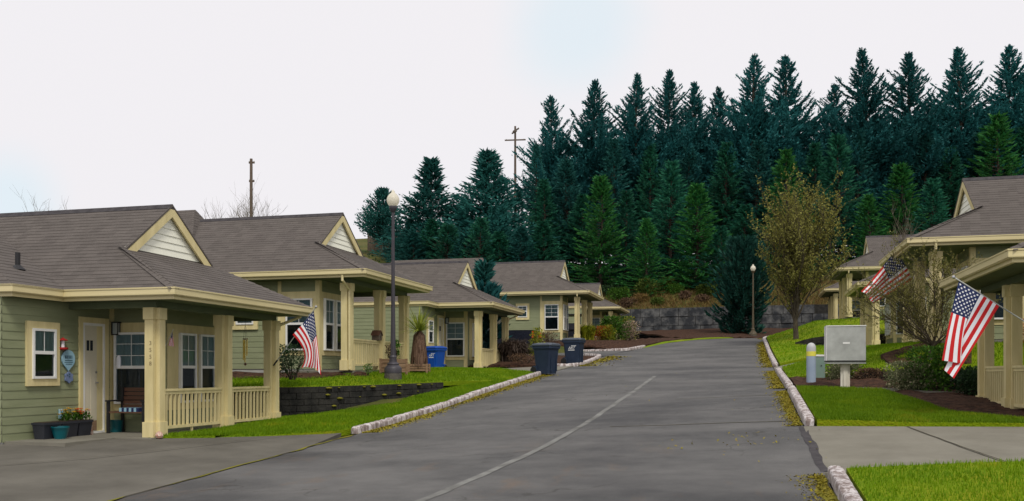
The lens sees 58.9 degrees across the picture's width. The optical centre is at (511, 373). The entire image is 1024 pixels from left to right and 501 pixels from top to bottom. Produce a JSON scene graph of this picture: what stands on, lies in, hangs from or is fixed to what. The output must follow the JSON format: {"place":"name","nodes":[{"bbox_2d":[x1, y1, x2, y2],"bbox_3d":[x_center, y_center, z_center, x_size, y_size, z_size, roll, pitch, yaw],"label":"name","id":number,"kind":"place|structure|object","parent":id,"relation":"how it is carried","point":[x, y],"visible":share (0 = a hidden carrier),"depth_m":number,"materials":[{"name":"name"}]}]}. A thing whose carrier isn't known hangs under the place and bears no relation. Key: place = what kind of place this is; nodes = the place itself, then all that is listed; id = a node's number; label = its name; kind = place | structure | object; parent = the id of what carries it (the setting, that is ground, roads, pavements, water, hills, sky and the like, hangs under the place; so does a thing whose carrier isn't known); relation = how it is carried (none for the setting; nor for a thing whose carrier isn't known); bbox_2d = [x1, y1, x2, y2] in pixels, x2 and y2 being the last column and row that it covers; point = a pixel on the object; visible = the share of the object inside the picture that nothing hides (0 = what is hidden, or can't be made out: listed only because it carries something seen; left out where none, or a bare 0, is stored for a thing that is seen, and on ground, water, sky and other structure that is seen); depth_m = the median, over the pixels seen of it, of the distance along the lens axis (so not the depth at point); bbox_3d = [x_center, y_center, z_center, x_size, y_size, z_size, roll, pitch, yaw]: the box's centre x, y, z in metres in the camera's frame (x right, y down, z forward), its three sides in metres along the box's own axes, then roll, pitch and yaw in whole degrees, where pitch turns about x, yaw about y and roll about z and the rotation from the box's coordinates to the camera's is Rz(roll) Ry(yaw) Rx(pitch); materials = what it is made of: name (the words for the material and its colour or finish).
{"place":"outdoors","nodes":[
{"label":"outdoors","id":0,"kind":"place"},
{"bbox_2d":[0,433,340,500],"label":"driveway","id":1,"kind":"structure","parent":0,"point":[102,476],"depth_m":13.71,"materials":[{"name":"concrete"}]},
{"bbox_2d":[163,378,506,436],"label":"grass","id":2,"kind":"structure","parent":0,"point":[341,419],"depth_m":19.87,"materials":[{"name":"green plant"}]},
{"bbox_2d":[232,366,533,392],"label":"lawn","id":3,"kind":"structure","parent":0,"point":[454,382],"depth_m":24.60,"materials":[{"name":"plant"}]},
{"bbox_2d":[384,190,401,379],"bbox_3d":[-3.280,-2.330,25.000,0.480,5.460,0.480,0,0,14],"label":"street lamp","id":4,"kind":"object","parent":3,"relation":"on","point":[392,369],"visible":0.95,"depth_m":24.95,"materials":[{"name":"grey metal"}]},
{"bbox_2d":[408,364,430,373],"bbox_3d":[-2.825,-0.122,27.600,0.610,0.324,0.510,0,0,4],"label":"wooden crate","id":5,"kind":"object","parent":3,"relation":"on","point":[425,367],"visible":0.89,"depth_m":27.38,"materials":[{"name":"brown wood"}]},
{"bbox_2d":[397,305,437,366],"bbox_3d":[-2.905,-1.151,27.633,1.687,1.905,1.832,0,0,14],"label":"yucca","id":6,"kind":"object","parent":5,"relation":"in","point":[419,353],"visible":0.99,"depth_m":27.44,"materials":[{"name":"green plant"}]},
{"bbox_2d":[1,238,838,494],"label":"ground","id":7,"kind":"structure","parent":0,"point":[362,243],"depth_m":75.45,"materials":[{"name":"brown soil"}]},
{"bbox_2d":[0,204,313,446],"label":"cottage","id":8,"kind":"structure","parent":7,"relation":"on","point":[101,289],"depth_m":17.94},
{"bbox_2d":[25,321,59,385],"bbox_3d":[-8.542,-0.352,16.530,0.082,1.168,0.790,0,0,14],"label":"window","id":9,"kind":"structure","parent":8,"relation":"in","point":[42,339],"depth_m":16.51,"materials":[{"name":"white plastic"}]},
{"bbox_2d":[85,325,98,430],"bbox_3d":[-8.232,0.100,17.734,0.080,2.060,0.355,0,0,14],"label":"door","id":10,"kind":"structure","parent":8,"relation":"in","point":[91,382],"depth_m":17.76,"materials":[{"name":"white wood"}]},
{"bbox_2d":[105,387,144,432],"bbox_3d":[-7.497,0.730,17.940,0.870,0.900,0.543,0,0,14],"label":"porch bench","id":11,"kind":"object","parent":8,"relation":"on","point":[125,401],"visible":0.56,"depth_m":18.15,"materials":[{"name":"brown wood"}]},
{"bbox_2d":[114,332,144,403],"bbox_3d":[-7.645,-0.100,18.228,0.800,1.440,0.067,0,0,14],"label":"window","id":12,"kind":"structure","parent":8,"relation":"in","point":[130,346],"depth_m":18.25,"materials":[{"name":"glass"}]},
{"bbox_2d":[179,333,196,402],"bbox_3d":[-6.852,-0.110,19.177,0.067,1.460,0.560,0,0,14],"label":"window","id":13,"kind":"structure","parent":8,"relation":"in","point":[187,341],"depth_m":19.19,"materials":[{"name":"grey glass"}]},
{"bbox_2d":[199,334,214,401],"bbox_3d":[-6.675,-0.110,19.864,0.067,1.460,0.560,0,0,14],"label":"window","id":14,"kind":"structure","parent":8,"relation":"in","point":[206,342],"depth_m":19.86,"materials":[{"name":"grey glass"}]},
{"bbox_2d":[273,306,320,373],"bbox_3d":[-4.918,-0.732,20.424,1.278,1.560,0.259,0,0,21],"label":"house flag","id":15,"kind":"object","parent":8,"relation":"attached to","point":[305,335],"visible":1,"depth_m":20.31,"materials":[{"name":"multicoloured fabric"}]},
{"bbox_2d":[177,210,432,372],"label":"cottage","id":16,"kind":"structure","parent":7,"relation":"on","point":[325,266],"depth_m":25.83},
{"bbox_2d":[323,298,333,350],"bbox_3d":[-5.177,-1.370,25.653,0.067,1.460,0.560,0,0,14],"label":"window","id":17,"kind":"structure","parent":16,"relation":"in","point":[328,304],"depth_m":25.65,"materials":[{"name":"white plastic"}]},
{"bbox_2d":[279,382,442,415],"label":"retaining wall","id":18,"kind":"structure","parent":7,"relation":"on","point":[300,400],"depth_m":22.54,"materials":[{"name":"grey stone"}]},
{"bbox_2d":[354,186,404,256],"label":"conifer tree","id":19,"kind":"object","parent":7,"relation":"on","point":[379,217],"visible":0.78,"depth_m":96.01,"materials":[{"name":"green plant"}]},
{"bbox_2d":[388,231,435,261],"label":"conifer tree","id":20,"kind":"object","parent":7,"relation":"on","point":[412,238],"visible":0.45,"depth_m":86.58,"materials":[{"name":"green plant"}]},
{"bbox_2d":[369,156,468,260],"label":"conifer tree","id":21,"kind":"object","parent":7,"relation":"on","point":[429,181],"visible":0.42,"depth_m":92.87,"materials":[{"name":"green plant"}]},
{"bbox_2d":[354,260,524,369],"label":"cottage","id":22,"kind":"structure","parent":7,"relation":"on","point":[458,301],"depth_m":38.08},
{"bbox_2d":[446,322,464,355],"bbox_3d":[-2.407,-1.430,38.482,0.800,1.440,0.067,0,0,14],"label":"window","id":23,"kind":"structure","parent":22,"relation":"in","point":[455,331],"depth_m":38.49,"materials":[{"name":"glass"}]},
{"bbox_2d":[423,222,465,258],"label":"conifer tree","id":24,"kind":"object","parent":7,"relation":"on","point":[447,229],"visible":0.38,"depth_m":85.61,"materials":[{"name":"green plant"}]},
{"bbox_2d":[454,217,502,261],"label":"conifer tree","id":25,"kind":"object","parent":7,"relation":"on","point":[478,229],"visible":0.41,"depth_m":83.62,"materials":[{"name":"green plant"}]},
{"bbox_2d":[418,147,560,259],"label":"conifer tree","id":26,"kind":"object","parent":7,"relation":"on","point":[487,162],"visible":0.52,"depth_m":90.54,"materials":[{"name":"green plant"}]},
{"bbox_2d":[476,279,510,349],"bbox_3d":[-1.251,-2.171,41.921,3.001,4.353,3.128,0,0,14],"label":"yard conifer","id":27,"kind":"object","parent":7,"relation":"on","point":[492,289],"visible":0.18,"depth_m":41.40,"materials":[{"name":"green plant"}]},
{"bbox_2d":[395,258,603,340],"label":"cottage","id":28,"kind":"structure","parent":7,"relation":"on","point":[542,294],"depth_m":51.75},
{"bbox_2d":[502,226,540,261],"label":"conifer tree","id":29,"kind":"object","parent":7,"relation":"on","point":[524,234],"visible":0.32,"depth_m":83.64,"materials":[{"name":"green plant"}]},
{"bbox_2d":[520,143,550,241],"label":"conifer tree","id":30,"kind":"object","parent":7,"relation":"on","point":[535,154],"visible":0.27,"depth_m":95.71,"materials":[{"name":"green plant"}]},
{"bbox_2d":[493,94,601,256],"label":"conifer tree","id":31,"kind":"object","parent":7,"relation":"on","point":[547,147],"visible":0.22,"depth_m":98.78,"materials":[{"name":"green plant"}]},
{"bbox_2d":[521,178,577,271],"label":"conifer tree","id":32,"kind":"object","parent":7,"relation":"on","point":[545,187],"visible":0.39,"depth_m":91.67,"materials":[{"name":"green plant"}]},
{"bbox_2d":[526,220,575,280],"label":"conifer tree","id":33,"kind":"object","parent":7,"relation":"on","point":[540,231],"visible":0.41,"depth_m":84.61,"materials":[{"name":"green plant"}]},
{"bbox_2d":[541,158,599,278],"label":"conifer tree","id":34,"kind":"object","parent":7,"relation":"on","point":[565,165],"visible":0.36,"depth_m":92.46,"materials":[{"name":"green plant"}]},
{"bbox_2d":[559,193,610,283],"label":"conifer tree","id":35,"kind":"object","parent":7,"relation":"on","point":[573,219],"visible":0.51,"depth_m":89.49,"materials":[{"name":"green plant"}]},
{"bbox_2d":[526,78,653,242],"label":"conifer tree","id":36,"kind":"object","parent":7,"relation":"on","point":[592,111],"visible":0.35,"depth_m":98.53,"materials":[{"name":"green plant"}]},
{"bbox_2d":[568,283,628,340],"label":"cottage","id":37,"kind":"structure","parent":7,"relation":"on","point":[600,309],"depth_m":67.78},
{"bbox_2d":[568,174,649,290],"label":"young fir","id":38,"kind":"object","parent":7,"relation":"on","point":[602,187],"visible":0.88,"depth_m":83.45,"materials":[{"name":"green plant"}]},
{"bbox_2d":[584,136,643,276],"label":"conifer tree","id":39,"kind":"object","parent":7,"relation":"on","point":[612,153],"visible":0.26,"depth_m":94.56,"materials":[{"name":"green plant"}]},
{"bbox_2d":[542,338,690,348],"bbox_3d":[7.456,-1.735,56.369,6.839,1.226,18.141,0,0,26],"label":"bark bed","id":40,"kind":"object","parent":7,"relation":"on","point":[606,344],"visible":0.81,"depth_m":50.89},
{"bbox_2d":[595,189,662,284],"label":"young fir","id":41,"kind":"object","parent":7,"relation":"on","point":[627,195],"visible":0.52,"depth_m":85.59,"materials":[{"name":"green plant"}]},
{"bbox_2d":[569,72,696,256],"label":"conifer tree","id":42,"kind":"object","parent":7,"relation":"on","point":[633,127],"visible":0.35,"depth_m":97.92,"materials":[{"name":"green plant"}]},
{"bbox_2d":[614,217,675,295],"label":"young fir","id":43,"kind":"object","parent":7,"relation":"on","point":[646,228],"visible":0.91,"depth_m":80.77,"materials":[{"name":"green plant"}]},
{"bbox_2d":[623,141,684,272],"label":"conifer tree","id":44,"kind":"object","parent":7,"relation":"on","point":[650,159],"visible":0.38,"depth_m":94.50,"materials":[{"name":"green plant"}]},
{"bbox_2d":[616,69,715,251],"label":"conifer tree","id":45,"kind":"object","parent":7,"relation":"on","point":[666,104],"visible":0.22,"depth_m":99.39,"materials":[{"name":"green plant"}]},
{"bbox_2d":[637,159,714,279],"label":"young fir","id":46,"kind":"object","parent":7,"relation":"on","point":[674,176],"visible":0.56,"depth_m":86.56,"materials":[{"name":"green plant"}]},
{"bbox_2d":[659,146,712,271],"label":"conifer tree","id":47,"kind":"object","parent":7,"relation":"on","point":[686,162],"visible":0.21,"depth_m":95.47,"materials":[{"name":"green plant"}]},
{"bbox_2d":[629,81,744,244],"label":"conifer tree","id":48,"kind":"object","parent":7,"relation":"on","point":[696,103],"visible":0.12,"depth_m":100.20,"materials":[{"name":"green plant"}]},
{"bbox_2d":[656,182,733,288],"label":"young fir","id":49,"kind":"object","parent":7,"relation":"on","point":[697,194],"visible":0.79,"depth_m":81.45,"materials":[{"name":"green plant"}]},
{"bbox_2d":[636,328,791,338],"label":"bark bed","id":50,"kind":"object","parent":7,"relation":"on","point":[696,333],"visible":0.38,"depth_m":66.64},
{"bbox_2d":[704,233,777,334],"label":"pine tree","id":51,"kind":"object","parent":50,"relation":"on","point":[734,289],"visible":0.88,"depth_m":66.13,"materials":[{"name":"green plant"}]},
{"bbox_2d":[690,225,741,291],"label":"young fir","id":52,"kind":"object","parent":7,"relation":"on","point":[723,233],"visible":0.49,"depth_m":79.75,"materials":[{"name":"green plant"}]},
{"bbox_2d":[603,275,839,308],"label":"dry grass","id":53,"kind":"structure","parent":7,"relation":"on","point":[696,303],"depth_m":77.06,"materials":[{"name":"brown plant"}]},
{"bbox_2d":[607,304,838,338],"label":"retaining wall","id":54,"kind":"structure","parent":7,"relation":"on","point":[776,316],"depth_m":74.38,"materials":[{"name":"grey stone"}]},
{"bbox_2d":[695,140,754,264],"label":"conifer tree","id":55,"kind":"object","parent":7,"relation":"on","point":[725,210],"visible":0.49,"depth_m":94.39,"materials":[{"name":"green plant"}]},
{"bbox_2d":[709,204,775,275],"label":"conifer tree","id":56,"kind":"object","parent":7,"relation":"on","point":[742,212],"visible":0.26,"depth_m":87.55,"materials":[{"name":"green plant"}]},
{"bbox_2d":[681,53,806,237],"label":"conifer tree","id":57,"kind":"object","parent":7,"relation":"on","point":[743,135],"visible":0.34,"depth_m":97.48,"materials":[{"name":"green plant"}]},
{"bbox_2d":[716,138,779,266],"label":"conifer tree","id":58,"kind":"object","parent":7,"relation":"on","point":[758,150],"visible":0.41,"depth_m":93.53,"materials":[{"name":"green plant"}]},
{"bbox_2d":[760,147,834,274],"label":"young fir","id":59,"kind":"object","parent":7,"relation":"on","point":[787,159],"visible":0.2,"depth_m":87.82,"materials":[{"name":"green plant"}]},
{"bbox_2d":[729,54,892,239],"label":"conifer tree","id":60,"kind":"object","parent":7,"relation":"on","point":[799,143],"visible":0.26,"depth_m":99.15,"materials":[{"name":"green plant"}]},
{"bbox_2d":[795,141,854,260],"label":"conifer tree","id":61,"kind":"object","parent":7,"relation":"on","point":[815,155],"visible":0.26,"depth_m":94.51,"materials":[{"name":"green plant"}]},
{"bbox_2d":[791,83,875,250],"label":"conifer tree","id":62,"kind":"object","parent":7,"relation":"on","point":[831,98],"visible":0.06,"depth_m":102.31,"materials":[{"name":"green plant"}]},
{"bbox_2d":[818,281,860,319],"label":"cottage","id":63,"kind":"structure","parent":7,"relation":"on","point":[831,292],"depth_m":62.66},
{"bbox_2d":[810,132,872,270],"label":"young fir","id":64,"kind":"object","parent":7,"relation":"on","point":[835,141],"visible":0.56,"depth_m":87.41,"materials":[{"name":"green plant"}]},
{"bbox_2d":[817,128,884,263],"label":"conifer tree","id":65,"kind":"object","parent":7,"relation":"on","point":[861,141],"visible":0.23,"depth_m":95.40,"materials":[{"name":"green plant"}]},
{"bbox_2d":[836,193,891,262],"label":"young fir","id":66,"kind":"object","parent":7,"relation":"on","point":[868,200],"visible":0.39,"depth_m":83.75,"materials":[{"name":"green plant"}]},
{"bbox_2d":[828,234,914,318],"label":"cottage","id":67,"kind":"structure","parent":7,"relation":"on","point":[872,256],"depth_m":50.43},
{"bbox_2d":[789,376,959,389],"bbox_3d":[8.778,0.291,22.353,5.777,0.420,3.392,0,0,43],"label":"bark bed","id":68,"kind":"object","parent":7,"relation":"on","point":[867,382],"visible":0.42,"depth_m":22.09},
{"bbox_2d":[824,325,865,386],"bbox_3d":[7.746,-0.251,21.085,0.874,1.702,0.444,0,0,13],"label":"mailbox cabinet","id":69,"kind":"object","parent":68,"relation":"on","point":[844,346],"visible":0.97,"depth_m":20.90,"materials":[{"name":"grey metal"}]},
{"bbox_2d":[810,47,955,243],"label":"conifer tree","id":70,"kind":"object","parent":7,"relation":"on","point":[863,109],"visible":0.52,"depth_m":96.47,"materials":[{"name":"green plant"}]},
{"bbox_2d":[862,162,930,253],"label":"young fir","id":71,"kind":"object","parent":7,"relation":"on","point":[902,174],"visible":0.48,"depth_m":87.49,"materials":[{"name":"green plant"}]},
{"bbox_2d":[844,241,955,345],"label":"cottage","id":72,"kind":"structure","parent":7,"relation":"on","point":[872,338],"depth_m":39.27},
{"bbox_2d":[897,133,952,234],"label":"conifer tree","id":73,"kind":"object","parent":7,"relation":"on","point":[924,144],"visible":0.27,"depth_m":95.44,"materials":[{"name":"green plant"}]},
{"bbox_2d":[868,51,982,231],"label":"conifer tree","id":74,"kind":"object","parent":7,"relation":"on","point":[912,83],"visible":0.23,"depth_m":97.50,"materials":[{"name":"green plant"}]},
{"bbox_2d":[906,177,950,233],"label":"young fir","id":75,"kind":"object","parent":7,"relation":"on","point":[934,185],"visible":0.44,"depth_m":83.64,"materials":[{"name":"green plant"}]},
{"bbox_2d":[926,145,969,223],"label":"conifer tree","id":76,"kind":"object","parent":7,"relation":"on","point":[950,187],"visible":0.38,"depth_m":93.44,"materials":[{"name":"green plant"}]},
{"bbox_2d":[878,175,1023,342],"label":"cottage","id":77,"kind":"structure","parent":7,"relation":"on","point":[987,220],"depth_m":24.24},
{"bbox_2d":[861,246,912,302],"bbox_3d":[11.259,-2.835,26.500,2.233,1.787,0.290,0,0,-15],"label":"house flag","id":78,"kind":"object","parent":77,"relation":"attached to","point":[881,274],"visible":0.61,"depth_m":26.44,"materials":[{"name":"multicoloured fabric"}]},
{"bbox_2d":[893,389,1023,416],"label":"bark bed","id":79,"kind":"object","parent":7,"relation":"on","point":[952,400],"visible":0.61,"depth_m":17.83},
{"bbox_2d":[882,360,936,390],"bbox_3d":[8.997,0.124,20.565,1.132,0.847,1.014,0,0,14],"label":"shrub","id":80,"kind":"object","parent":79,"relation":"on","point":[904,385],"visible":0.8,"depth_m":20.39,"materials":[{"name":"green plant"}]},
{"bbox_2d":[901,344,955,391],"bbox_3d":[9.390,-0.036,20.425,1.232,1.252,1.034,0,0,14],"label":"shrub","id":81,"kind":"object","parent":79,"relation":"on","point":[937,360],"visible":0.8,"depth_m":20.25,"materials":[{"name":"green plant"}]},
{"bbox_2d":[907,46,1023,189],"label":"conifer tree","id":82,"kind":"object","parent":7,"relation":"on","point":[958,77],"visible":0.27,"depth_m":98.60,"materials":[{"name":"green plant"}]},
{"bbox_2d":[939,242,1023,408],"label":"cottage","id":83,"kind":"structure","parent":7,"relation":"on","point":[1002,273],"depth_m":16.85,"materials":[{"name":"beige wood"}]},
{"bbox_2d":[942,275,1023,377],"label":"house flag","id":84,"kind":"object","parent":83,"relation":"attached to","point":[973,311],"visible":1,"depth_m":15.18,"materials":[{"name":"multicoloured fabric"}]},
{"bbox_2d":[945,111,1023,218],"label":"young fir","id":85,"kind":"object","parent":7,"relation":"on","point":[991,131],"visible":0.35,"depth_m":91.74,"materials":[{"name":"green plant"}]},
{"bbox_2d":[952,44,1023,175],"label":"conifer tree","id":86,"kind":"object","parent":7,"relation":"on","point":[1010,80],"visible":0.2,"depth_m":99.39,"materials":[{"name":"green plant"}]},
{"bbox_2d":[114,338,831,500],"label":"road","id":87,"kind":"structure","parent":0,"point":[626,457],"depth_m":13.97,"materials":[{"name":"grey asphalt"}]},
{"bbox_2d":[351,371,542,433],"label":"curb","id":88,"kind":"structure","parent":87,"relation":"on","point":[358,429],"depth_m":22.15,"materials":[{"name":"grey concrete"}]},
{"bbox_2d":[362,374,555,432],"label":"fallen leaves","id":89,"kind":"object","parent":87,"relation":"on","point":[483,396],"visible":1,"depth_m":23.69,"materials":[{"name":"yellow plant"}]},
{"bbox_2d":[415,376,655,500],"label":"road seam","id":90,"kind":"object","parent":87,"relation":"on","point":[447,489],"visible":1,"depth_m":13.55,"materials":[{"name":"grey asphalt"}]},
{"bbox_2d":[827,465,862,500],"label":"curb","id":91,"kind":"structure","parent":87,"relation":"on","point":[843,487],"depth_m":9.49,"materials":[{"name":"white concrete"}]},
{"bbox_2d":[487,337,533,361],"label":"ornamental grass","id":92,"kind":"object","parent":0,"point":[508,348],"depth_m":39.80,"materials":[{"name":"brown plant"}]},
{"bbox_2d":[0,0,1023,263],"label":"sky","id":93,"kind":"structure","parent":0,"point":[104,103],"materials":[{"name":"white"}]},
{"bbox_2d":[468,355,594,367],"bbox_3d":[0.638,-0.541,40.686,5.897,0.734,6.100,0,0,14],"label":"bark bed","id":94,"kind":"object","parent":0,"point":[513,364],"visible":0.23,"depth_m":38.57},
{"bbox_2d":[560,338,585,363],"bbox_3d":[2.511,-0.914,37.419,0.941,1.080,0.720,0,0,25],"label":"wheelie bin","id":95,"kind":"object","parent":94,"relation":"on","point":[573,348],"visible":0.98,"depth_m":37.15,"materials":[{"name":"blue plastic"}]},
{"bbox_2d":[505,366,572,371],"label":"driveway","id":96,"kind":"structure","parent":0,"point":[558,368],"depth_m":35.87,"materials":[{"name":"concrete"}]},
{"bbox_2d":[530,343,560,373],"bbox_3d":[1.161,-0.521,31.827,0.941,1.080,0.720,0,0,36],"label":"wheelie bin","id":97,"kind":"object","parent":96,"relation":"on","point":[546,356],"visible":0.94,"depth_m":31.57,"materials":[{"name":"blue plastic"}]},
{"bbox_2d":[767,316,884,347],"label":"lawn","id":98,"kind":"structure","parent":0,"point":[822,332],"depth_m":46.49,"materials":[{"name":"plant"}]},
{"bbox_2d":[747,163,856,339],"bbox_3d":[14.533,-5.780,45.525,5.205,9.338,5.510,0,0,22],"label":"broadleaf tree","id":99,"kind":"object","parent":98,"relation":"on","point":[796,243],"visible":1,"depth_m":45.53,"materials":[{"name":"green plant"}]},
{"bbox_2d":[782,340,1023,377],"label":"lawn","id":100,"kind":"structure","parent":0,"point":[974,364],"depth_m":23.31,"materials":[{"name":"green plant"}]},
{"bbox_2d":[881,343,971,365],"bbox_3d":[10.704,-0.453,23.416,2.200,0.722,1.796,0,0,14],"label":"bark bed","id":101,"kind":"object","parent":100,"relation":"on","point":[890,355],"visible":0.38,"depth_m":23.54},
{"bbox_2d":[839,229,1002,359],"bbox_3d":[10.641,-1.976,23.337,4.334,3.448,3.629,0,0,14],"label":"budding tree","id":102,"kind":"object","parent":101,"relation":"on","point":[904,294],"visible":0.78,"depth_m":22.89,"materials":[{"name":"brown plant"}]},
{"bbox_2d":[796,384,1023,426],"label":"lawn","id":103,"kind":"structure","parent":0,"point":[823,422],"depth_m":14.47,"materials":[{"name":"green plant"}]},
{"bbox_2d":[804,426,1023,482],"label":"driveway","id":104,"kind":"structure","parent":0,"point":[844,447],"depth_m":12.53,"materials":[{"name":"concrete"}]},
{"bbox_2d":[846,457,1023,500],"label":"lawn","id":105,"kind":"structure","parent":0,"point":[860,491],"depth_m":9.24,"materials":[{"name":"green plant"}]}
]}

